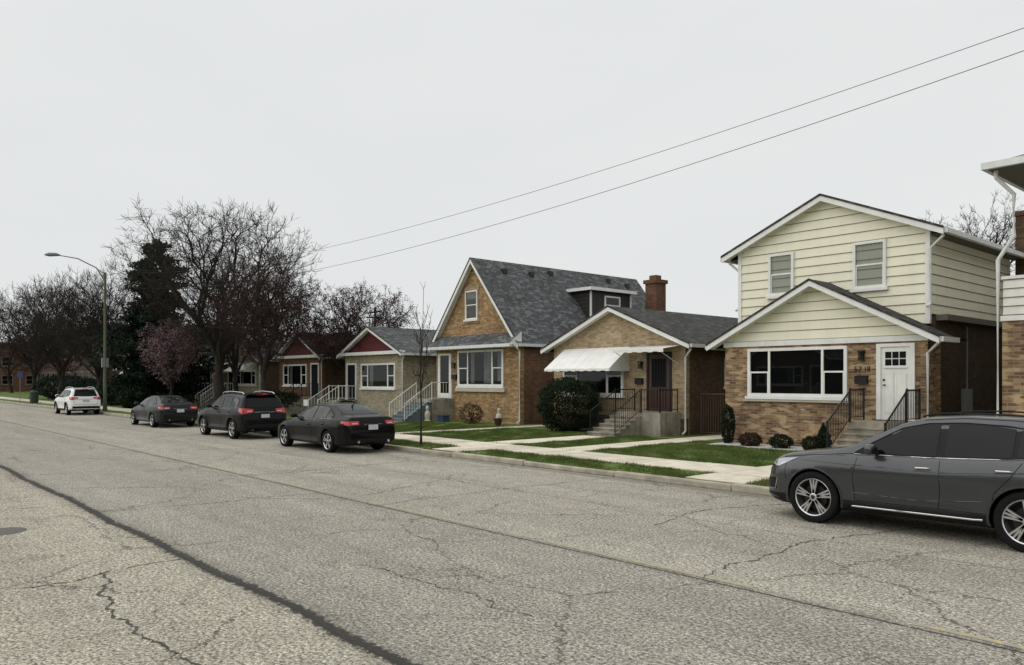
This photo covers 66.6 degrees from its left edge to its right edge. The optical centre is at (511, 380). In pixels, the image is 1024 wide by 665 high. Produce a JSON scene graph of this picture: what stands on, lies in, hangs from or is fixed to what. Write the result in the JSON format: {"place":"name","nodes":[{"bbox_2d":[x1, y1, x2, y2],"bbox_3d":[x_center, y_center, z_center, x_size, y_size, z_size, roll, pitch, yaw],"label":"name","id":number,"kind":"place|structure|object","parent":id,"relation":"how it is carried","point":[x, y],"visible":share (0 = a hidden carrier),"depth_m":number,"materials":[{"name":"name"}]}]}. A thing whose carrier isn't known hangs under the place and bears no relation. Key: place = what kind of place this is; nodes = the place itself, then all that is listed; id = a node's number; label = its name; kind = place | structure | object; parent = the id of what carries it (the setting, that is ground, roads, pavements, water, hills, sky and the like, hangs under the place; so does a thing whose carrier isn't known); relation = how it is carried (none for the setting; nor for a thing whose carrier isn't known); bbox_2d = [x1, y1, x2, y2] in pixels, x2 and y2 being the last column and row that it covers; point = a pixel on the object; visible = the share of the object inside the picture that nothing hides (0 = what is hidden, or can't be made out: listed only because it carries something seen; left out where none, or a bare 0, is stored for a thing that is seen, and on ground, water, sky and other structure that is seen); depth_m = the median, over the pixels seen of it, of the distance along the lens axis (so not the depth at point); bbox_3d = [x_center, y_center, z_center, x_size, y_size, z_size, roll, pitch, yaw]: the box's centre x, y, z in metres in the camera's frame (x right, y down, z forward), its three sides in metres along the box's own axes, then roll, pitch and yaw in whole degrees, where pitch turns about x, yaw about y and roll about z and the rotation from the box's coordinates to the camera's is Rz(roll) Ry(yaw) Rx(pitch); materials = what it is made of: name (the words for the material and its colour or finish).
{"place":"outdoors","nodes":[
{"label":"outdoors","id":0,"kind":"place"},
{"bbox_2d":[0,397,770,477],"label":"sidewalk","id":1,"kind":"structure","parent":0,"point":[716,467],"depth_m":20.35,"materials":[{"name":"concrete"}]},
{"bbox_2d":[0,392,800,486],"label":"lawn","id":2,"kind":"structure","parent":0,"point":[23,395],"depth_m":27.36,"materials":[{"name":"green plant"}]},
{"bbox_2d":[0,342,31,391],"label":"red brick building","id":3,"kind":"structure","parent":2,"relation":"on","point":[20,384],"depth_m":136.52,"materials":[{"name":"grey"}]},
{"bbox_2d":[0,326,32,392],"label":"distant trees","id":4,"kind":"object","parent":2,"relation":"on","point":[9,371],"visible":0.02,"depth_m":123.91,"materials":[{"name":"brown plant"}]},
{"bbox_2d":[18,371,22,377],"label":"traffic sign","id":5,"kind":"object","parent":2,"relation":"on","point":[20,374],"visible":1,"depth_m":73.65,"materials":[{"name":"blue metal"}]},
{"bbox_2d":[29,390,38,402],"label":"litter bin","id":6,"kind":"object","parent":2,"relation":"on","point":[34,396],"visible":0.88,"depth_m":68.99,"materials":[{"name":"green plastic"}]},
{"bbox_2d":[0,276,80,398],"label":"bare tree","id":7,"kind":"object","parent":2,"relation":"on","point":[24,358],"visible":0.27,"depth_m":84.86,"materials":[{"name":"brown plant"}]},
{"bbox_2d":[0,266,115,397],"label":"bare tree","id":8,"kind":"object","parent":2,"relation":"on","point":[57,361],"visible":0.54,"depth_m":72.89,"materials":[{"name":"brown plant"}]},
{"bbox_2d":[29,374,91,399],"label":"hedge bush","id":9,"kind":"object","parent":2,"relation":"on","point":[40,388],"visible":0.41,"depth_m":79.70,"materials":[{"name":"green plant"}]},
{"bbox_2d":[44,252,108,410],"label":"street lamp","id":10,"kind":"object","parent":2,"relation":"on","point":[104,362],"visible":0.94,"depth_m":50.97,"materials":[{"name":"grey metal"}]},
{"bbox_2d":[21,258,140,404],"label":"bare tree","id":11,"kind":"object","parent":2,"relation":"on","point":[91,323],"visible":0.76,"depth_m":63.23,"materials":[{"name":"brown plant"}]},
{"bbox_2d":[59,378,110,393],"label":"hedge bush","id":12,"kind":"object","parent":2,"relation":"on","point":[86,382],"visible":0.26,"depth_m":70.04,"materials":[{"name":"green plant"}]},
{"bbox_2d":[96,381,141,404],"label":"hedge bush","id":13,"kind":"object","parent":2,"relation":"on","point":[112,397],"visible":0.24,"depth_m":61.53,"materials":[{"name":"green plant"}]},
{"bbox_2d":[116,390,152,407],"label":"hedge bush","id":14,"kind":"object","parent":2,"relation":"on","point":[123,402],"visible":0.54,"depth_m":55.23,"materials":[{"name":"green plant"}]},
{"bbox_2d":[32,323,242,393],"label":"apartment building","id":15,"kind":"structure","parent":2,"relation":"on","point":[83,371],"depth_m":106.57,"materials":[{"name":"brick"}]},
{"bbox_2d":[79,239,214,404],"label":"spruce tree","id":16,"kind":"object","parent":2,"relation":"on","point":[141,377],"visible":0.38,"depth_m":56.65,"materials":[{"name":"green plant"}]},
{"bbox_2d":[111,310,212,394],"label":"spruce tree","id":17,"kind":"object","parent":2,"relation":"on","point":[196,380],"visible":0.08,"depth_m":61.77,"materials":[{"name":"green plant"}]},
{"bbox_2d":[136,314,207,394],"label":"magnolia tree","id":18,"kind":"object","parent":2,"relation":"on","point":[180,357],"visible":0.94,"depth_m":53.75,"materials":[{"name":"purple plant"}]},
{"bbox_2d":[182,295,233,344],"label":"bare tree","id":19,"kind":"object","parent":2,"relation":"on","point":[210,320],"visible":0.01,"depth_m":78.44,"materials":[{"name":"brown plant"}]},
{"bbox_2d":[191,345,226,404],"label":"brick bungalow","id":20,"kind":"object","parent":2,"relation":"on","point":[209,376],"visible":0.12,"depth_m":63.14,"materials":[{"name":"brown brick"}]},
{"bbox_2d":[205,367,210,392],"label":"door","id":21,"kind":"structure","parent":20,"relation":"in","point":[208,376],"depth_m":63.19,"materials":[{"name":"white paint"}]},
{"bbox_2d":[103,192,329,401],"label":"bare elm tree","id":22,"kind":"object","parent":2,"relation":"on","point":[216,344],"visible":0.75,"depth_m":48.41,"materials":[{"name":"brown plant"}]},
{"bbox_2d":[189,263,276,392],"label":"bare tree","id":23,"kind":"object","parent":2,"relation":"on","point":[234,359],"visible":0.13,"depth_m":55.07,"materials":[{"name":"brown plant"}]},
{"bbox_2d":[195,342,281,406],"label":"brick bungalow","id":24,"kind":"object","parent":2,"relation":"on","point":[248,381],"visible":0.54,"depth_m":57.04,"materials":[{"name":"brown brick"}]},
{"bbox_2d":[228,366,232,393],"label":"door","id":25,"kind":"structure","parent":24,"relation":"in","point":[230,376],"depth_m":59.77,"materials":[{"name":"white paint"}]},
{"bbox_2d":[237,368,256,385],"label":"windows","id":26,"kind":"structure","parent":24,"relation":"in","point":[244,378],"depth_m":57.43,"materials":[{"name":"white paint"}]},
{"bbox_2d":[204,243,320,392],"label":"purple leaf tree","id":27,"kind":"object","parent":2,"relation":"on","point":[263,310],"visible":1,"depth_m":43.90,"materials":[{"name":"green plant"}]},
{"bbox_2d":[268,391,301,407],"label":"hedge bush","id":28,"kind":"object","parent":2,"relation":"on","point":[287,397],"visible":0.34,"depth_m":48.09,"materials":[{"name":"green plant"}]},
{"bbox_2d":[248,297,326,341],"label":"bare tree","id":29,"kind":"object","parent":2,"relation":"on","point":[293,325],"visible":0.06,"depth_m":69.13,"materials":[{"name":"brown plant"}]},
{"bbox_2d":[303,400,307,408],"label":"yard sign","id":30,"kind":"object","parent":2,"relation":"on","point":[305,402],"visible":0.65,"depth_m":44.27,"materials":[{"name":"white paint"}]},
{"bbox_2d":[271,332,353,412],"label":"maroon roof bungalow","id":31,"kind":"object","parent":2,"relation":"on","point":[307,376],"visible":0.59,"depth_m":49.84,"materials":[{"name":"red brick"}]},
{"bbox_2d":[282,364,307,386],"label":"windows","id":32,"kind":"structure","parent":31,"relation":"in","point":[298,374],"depth_m":51.58,"materials":[{"name":"glass"}]},
{"bbox_2d":[310,363,318,396],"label":"door","id":33,"kind":"structure","parent":31,"relation":"in","point":[314,367],"depth_m":49.54,"materials":[{"name":"white paint"}]},
{"bbox_2d":[340,400,355,402],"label":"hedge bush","id":34,"kind":"object","parent":2,"relation":"on","point":[351,401],"visible":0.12,"depth_m":43.24,"materials":[{"name":"green plant"}]},
{"bbox_2d":[285,277,419,374],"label":"magnolia tree","id":35,"kind":"object","parent":2,"relation":"on","point":[343,327],"visible":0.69,"depth_m":47.12,"materials":[{"name":"plant"}]},
{"bbox_2d":[308,326,436,416],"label":"pale brick bungalow","id":36,"kind":"object","parent":2,"relation":"on","point":[379,375],"visible":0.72,"depth_m":43.64,"materials":[{"name":"beige brick"}]},
{"bbox_2d":[346,363,356,399],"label":"door","id":37,"kind":"structure","parent":36,"relation":"in","point":[351,368],"depth_m":46.06,"materials":[{"name":"white paint"}]},
{"bbox_2d":[359,363,395,389],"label":"windows","id":38,"kind":"structure","parent":36,"relation":"in","point":[374,376],"depth_m":43.82,"materials":[{"name":"grey glass"}]},
{"bbox_2d":[405,282,436,444],"bbox_3d":[-2.809,-0.435,23.988,0.992,5.202,1.047,0,0,-41],"label":"street sapling","id":39,"kind":"object","parent":2,"relation":"on","point":[420,341],"visible":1,"depth_m":23.93,"materials":[{"name":"brown plant"}]},
{"bbox_2d":[392,398,453,421],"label":"front steps","id":40,"kind":"structure","parent":2,"relation":"on","point":[439,406],"depth_m":38.17,"materials":[{"name":"concrete"}]},
{"bbox_2d":[389,381,451,420],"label":"railings","id":41,"kind":"object","parent":40,"relation":"on","point":[416,397],"visible":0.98,"depth_m":38.11,"materials":[{"name":"white metal"}]},
{"bbox_2d":[424,406,430,421],"bbox_3d":[-4.093,1.620,37.734,0.340,0.780,0.335,0,0,-41],"label":"garden statue","id":42,"kind":"object","parent":2,"relation":"on","point":[427,414],"visible":0.95,"depth_m":37.64,"materials":[{"name":"stone"}]},
{"bbox_2d":[437,415,450,421],"bbox_3d":[-3.312,1.850,37.756,0.480,0.320,0.480,0,0,-41],"label":"storage tub","id":43,"kind":"object","parent":2,"relation":"on","point":[443,418],"visible":0.96,"depth_m":37.61,"materials":[{"name":"blue plastic"}]},
{"bbox_2d":[458,402,483,423],"bbox_3d":[-1.880,1.545,35.995,1.205,1.039,1.188,0,0,-16],"label":"dry bush","id":44,"kind":"object","parent":2,"relation":"on","point":[471,415],"visible":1,"depth_m":35.83,"materials":[{"name":"brown plant"}]},
{"bbox_2d":[437,268,553,424],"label":"walls","id":45,"kind":"structure","parent":2,"relation":"on","point":[534,364],"depth_m":36.38,"materials":[{"name":"brick"}]},
{"bbox_2d":[438,353,456,397],"bbox_3d":[-3.289,-0.225,39.257,0.200,2.250,1.580,0,0,-41],"label":"door","id":46,"kind":"structure","parent":45,"relation":"attached to","point":[445,363],"depth_m":39.45,"materials":[{"name":"white paint"}]},
{"bbox_2d":[423,331,521,350],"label":"skirt roof","id":47,"kind":"structure","parent":45,"relation":"attached to","point":[492,340],"depth_m":36.99,"materials":[{"name":"grey"}]},
{"bbox_2d":[455,285,505,391],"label":"windows","id":48,"kind":"structure","parent":45,"relation":"attached to","point":[480,370],"depth_m":37.53,"materials":[{"name":"white paint"}]},
{"bbox_2d":[429,257,546,351],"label":"roof trim","id":49,"kind":"structure","parent":45,"relation":"attached to","point":[453,299],"depth_m":37.95,"materials":[{"name":"white wood"}]},
{"bbox_2d":[449,258,644,343],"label":"roof","id":50,"kind":"structure","parent":45,"relation":"on","point":[541,306],"depth_m":38.33,"materials":[{"name":"grey"}]},
{"bbox_2d":[566,286,636,317],"bbox_3d":[4.366,-3.680,41.305,3.590,2.060,2.840,0,0,-41],"label":"dormer","id":51,"kind":"object","parent":50,"relation":"on","point":[591,300],"visible":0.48,"depth_m":40.00,"materials":[{"name":"black"}]},
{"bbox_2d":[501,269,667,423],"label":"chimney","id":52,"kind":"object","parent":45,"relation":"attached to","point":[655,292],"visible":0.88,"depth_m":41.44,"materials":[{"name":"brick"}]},
{"bbox_2d":[493,418,502,425],"bbox_3d":[-0.617,1.845,34.400,0.459,0.330,0.453,0,0,-41],"label":"flower pot","id":53,"kind":"object","parent":2,"relation":"on","point":[497,421],"visible":0.98,"depth_m":34.27,"materials":[{"name":"brown ceramic"}]},
{"bbox_2d":[537,376,602,431],"bbox_3d":[2.253,0.939,30.684,2.574,2.222,2.596,0,0,17],"label":"boxwood bush","id":54,"kind":"object","parent":2,"relation":"on","point":[558,387],"visible":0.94,"depth_m":29.97,"materials":[{"name":"green plant"}]},
{"bbox_2d":[395,424,772,483],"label":"walkways","id":55,"kind":"structure","parent":2,"relation":"on","point":[730,478],"depth_m":23.79,"materials":[{"name":"concrete"}]},
{"bbox_2d":[543,393,724,434],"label":"gangway gate","id":56,"kind":"structure","parent":2,"relation":"on","point":[713,394],"depth_m":28.29,"materials":[{"name":"black metal"}]},
{"bbox_2d":[540,305,737,436],"bbox_3d":[8.581,-0.425,34.915,17.527,5.050,7.840,0,0,-41],"label":"brick bungalow with awnings","id":57,"kind":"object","parent":2,"relation":"on","point":[646,372],"visible":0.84,"depth_m":29.75,"materials":[{"name":"brown brick"}]},
{"bbox_2d":[563,356,724,397],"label":"windows","id":58,"kind":"structure","parent":57,"relation":"in","point":[606,381],"depth_m":31.26,"materials":[{"name":"black glass"}]},
{"bbox_2d":[634,352,671,410],"bbox_3d":[5.284,0.050,29.391,0.200,2.200,1.680,0,0,-41],"label":"door","id":59,"kind":"structure","parent":57,"relation":"in","point":[658,366],"depth_m":29.26,"materials":[{"name":"brown wood"}]},
{"bbox_2d":[707,442,803,450],"bbox_3d":[7.879,2.015,23.058,1.230,0.070,4.250,0,0,-41],"label":"gravel bed","id":60,"kind":"object","parent":2,"relation":"on","point":[791,448],"visible":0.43,"depth_m":23.29,"materials":[{"name":"white gravel"}]},
{"bbox_2d":[720,403,735,442],"bbox_3d":[6.805,1.373,24.557,0.522,1.327,0.508,0,0,-41],"label":"arborvitae shrub","id":61,"kind":"object","parent":60,"relation":"on","point":[728,410],"visible":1,"depth_m":24.45,"materials":[{"name":"green plant"}]},
{"bbox_2d":[736,432,762,445],"bbox_3d":[7.200,1.795,23.580,0.713,0.489,0.724,0,0,-41],"label":"dwarf shrub","id":62,"kind":"object","parent":60,"relation":"on","point":[756,440],"visible":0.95,"depth_m":23.40,"materials":[{"name":"red plant"}]},
{"bbox_2d":[767,433,794,448],"bbox_3d":[7.867,1.799,22.819,0.722,0.495,0.693,0,0,-41],"label":"dwarf shrub","id":63,"kind":"object","parent":60,"relation":"on","point":[776,441],"visible":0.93,"depth_m":22.68,"materials":[{"name":"green plant"}]},
{"bbox_2d":[800,435,818,449],"bbox_3d":[8.531,1.803,22.063,0.750,0.474,0.713,0,0,-41],"label":"dwarf shrub","id":64,"kind":"object","parent":60,"relation":"on","point":[806,443],"visible":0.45,"depth_m":21.99,"materials":[{"name":"green plant"}]},
{"bbox_2d":[813,423,831,448],"bbox_3d":[8.442,1.588,21.122,0.511,0.915,0.524,0,0,-17],"label":"conifer shrub","id":65,"kind":"object","parent":2,"relation":"on","point":[821,437],"visible":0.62,"depth_m":21.05,"materials":[{"name":"green plant"}]},
{"bbox_2d":[725,252,1001,446],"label":"walls","id":66,"kind":"structure","parent":2,"relation":"on","point":[797,422],"depth_m":22.93,"materials":[{"name":"beige brick"}]},
{"bbox_2d":[743,238,888,402],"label":"windows","id":67,"kind":"structure","parent":66,"relation":"attached to","point":[808,374],"depth_m":23.16,"materials":[{"name":"white paint"}]},
{"bbox_2d":[705,278,959,350],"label":"roof trim","id":68,"kind":"structure","parent":66,"relation":"attached to","point":[763,312],"depth_m":22.50,"materials":[{"name":"white wood"}]},
{"bbox_2d":[717,280,952,347],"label":"roof","id":69,"kind":"structure","parent":66,"relation":"on","point":[879,306],"depth_m":21.70,"materials":[{"name":"grey"}]},
{"bbox_2d":[854,350,869,383],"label":"porch fittings","id":70,"kind":"object","parent":66,"relation":"attached to","point":[860,379],"visible":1,"depth_m":21.74,"materials":[{"name":"black metal"}]},
{"bbox_2d":[724,202,1010,347],"bbox_3d":[11.706,-3.225,25.303,7.560,4.350,6.210,0,0,-41],"label":"siding","id":71,"kind":"object","parent":66,"relation":"attached to","point":[820,239],"visible":0.7,"depth_m":22.95,"materials":[{"name":"yellow plastic"}]},
{"bbox_2d":[720,193,1023,264],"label":"roof trim","id":72,"kind":"structure","parent":66,"relation":"on","point":[969,240],"depth_m":23.05,"materials":[{"name":"white wood"}]},
{"bbox_2d":[876,343,914,420],"bbox_3d":[10.377,0.040,21.115,0.117,2.080,1.010,0,0,-41],"label":"door","id":73,"kind":"structure","parent":66,"relation":"attached to","point":[895,370],"depth_m":21.17,"materials":[{"name":"white paint"}]},
{"bbox_2d":[961,327,972,412],"bbox_3d":[13.165,-0.300,22.562,0.400,2.500,0.170,0,0,-41],"label":"electric meter","id":74,"kind":"object","parent":66,"relation":"attached to","point":[966,399],"visible":0.91,"depth_m":22.49,"materials":[{"name":"grey metal"}]},
{"bbox_2d":[831,420,902,446],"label":"front steps","id":75,"kind":"structure","parent":2,"relation":"on","point":[858,431],"depth_m":20.57,"materials":[{"name":"concrete"}]},
{"bbox_2d":[826,388,920,447],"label":"railings","id":76,"kind":"object","parent":75,"relation":"on","point":[905,398],"visible":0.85,"depth_m":20.47,"materials":[{"name":"black metal"}]},
{"bbox_2d":[728,210,1023,417],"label":"chimney and downspouts","id":77,"kind":"object","parent":2,"relation":"on","point":[1019,239],"visible":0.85,"depth_m":25.49,"materials":[{"name":"white metal"}]},
{"bbox_2d":[921,189,1023,275],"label":"bare tree","id":78,"kind":"object","parent":2,"relation":"on","point":[998,227],"visible":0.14,"depth_m":53.46,"materials":[{"name":"brown plant"}]},
{"bbox_2d":[1000,275,1023,414],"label":"walls","id":79,"kind":"structure","parent":2,"relation":"on","point":[1012,362],"depth_m":17.66,"materials":[{"name":"beige brick"}]},
{"bbox_2d":[981,154,1023,413],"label":"downspout","id":80,"kind":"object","parent":79,"relation":"on","point":[1009,171],"depth_m":17.72,"materials":[{"name":"white metal"}]},
{"bbox_2d":[1003,278,1023,314],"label":"siding and windows","id":81,"kind":"object","parent":79,"relation":"attached to","point":[1013,296],"visible":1,"depth_m":17.65,"materials":[{"name":"white plastic"}]},
{"bbox_2d":[496,408,502,424],"bbox_3d":[-0.582,1.620,34.965,0.340,0.780,0.335,0,0,-41],"label":"garden statue","id":82,"kind":"object","parent":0,"point":[498,414],"visible":0.66,"depth_m":34.88,"materials":[{"name":"stone"}]},
{"bbox_2d":[0,402,1023,664],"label":"road","id":83,"kind":"structure","parent":0,"point":[262,576],"depth_m":9.00,"materials":[{"name":"grey asphalt"}]},
{"bbox_2d":[0,527,26,534],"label":"manhole cover","id":84,"kind":"object","parent":83,"relation":"on","point":[8,530],"visible":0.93,"depth_m":11.12,"materials":[{"name":"metal"}]},
{"bbox_2d":[54,387,100,414],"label":"parked suv","id":85,"kind":"object","parent":83,"relation":"on","point":[84,400],"visible":1,"depth_m":48.20,"materials":[{"name":"white paint"}]},
{"bbox_2d":[131,395,197,426],"bbox_3d":[-16.614,1.424,37.111,2.179,1.454,4.976,0,0,-41],"label":"parked sedan","id":86,"kind":"object","parent":83,"relation":"on","point":[155,410],"visible":1,"depth_m":35.60,"materials":[{"name":"grey paint"}]},
{"bbox_2d":[198,391,285,438],"bbox_3d":[-10.521,1.275,30.177,2.205,1.752,4.736,0,0,-41],"label":"parked suv","id":87,"kind":"object","parent":83,"relation":"on","point":[234,415],"visible":0.94,"depth_m":28.68,"materials":[{"name":"black paint"}]},
{"bbox_2d":[278,402,394,452],"bbox_3d":[-5.696,1.424,24.740,2.179,1.454,4.976,0,0,-41],"label":"parked sedan","id":88,"kind":"object","parent":83,"relation":"on","point":[330,427],"visible":1,"depth_m":23.30,"materials":[{"name":"black paint"}]},
{"bbox_2d":[0,400,772,496],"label":"kerb","id":89,"kind":"structure","parent":83,"relation":"on","point":[750,489],"depth_m":18.08,"materials":[{"name":"concrete"}]},
{"bbox_2d":[6,413,932,664],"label":"road cracks","id":90,"kind":"object","parent":83,"relation":"on","point":[131,624],"visible":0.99,"depth_m":8.47,"materials":[{"name":"black asphalt"}]},
{"bbox_2d":[0,419,1023,648],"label":"road markings","id":91,"kind":"object","parent":83,"relation":"on","point":[938,628],"visible":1,"depth_m":9.13,"materials":[{"name":"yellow paint"}]},
{"bbox_2d":[769,410,1023,551],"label":"parked suv","id":92,"kind":"object","parent":83,"relation":"on","point":[968,469],"visible":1,"depth_m":10.65,"materials":[{"name":"paint"}]},
{"bbox_2d":[0,0,1023,340],"label":"sky","id":93,"kind":"structure","parent":0,"point":[356,119],"materials":[{"name":"white"}]},
{"bbox_2d":[120,28,1023,288],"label":"overhead wires","id":94,"kind":"object","parent":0,"point":[664,150],"visible":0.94,"depth_m":18.23,"materials":[{"name":"grey"}]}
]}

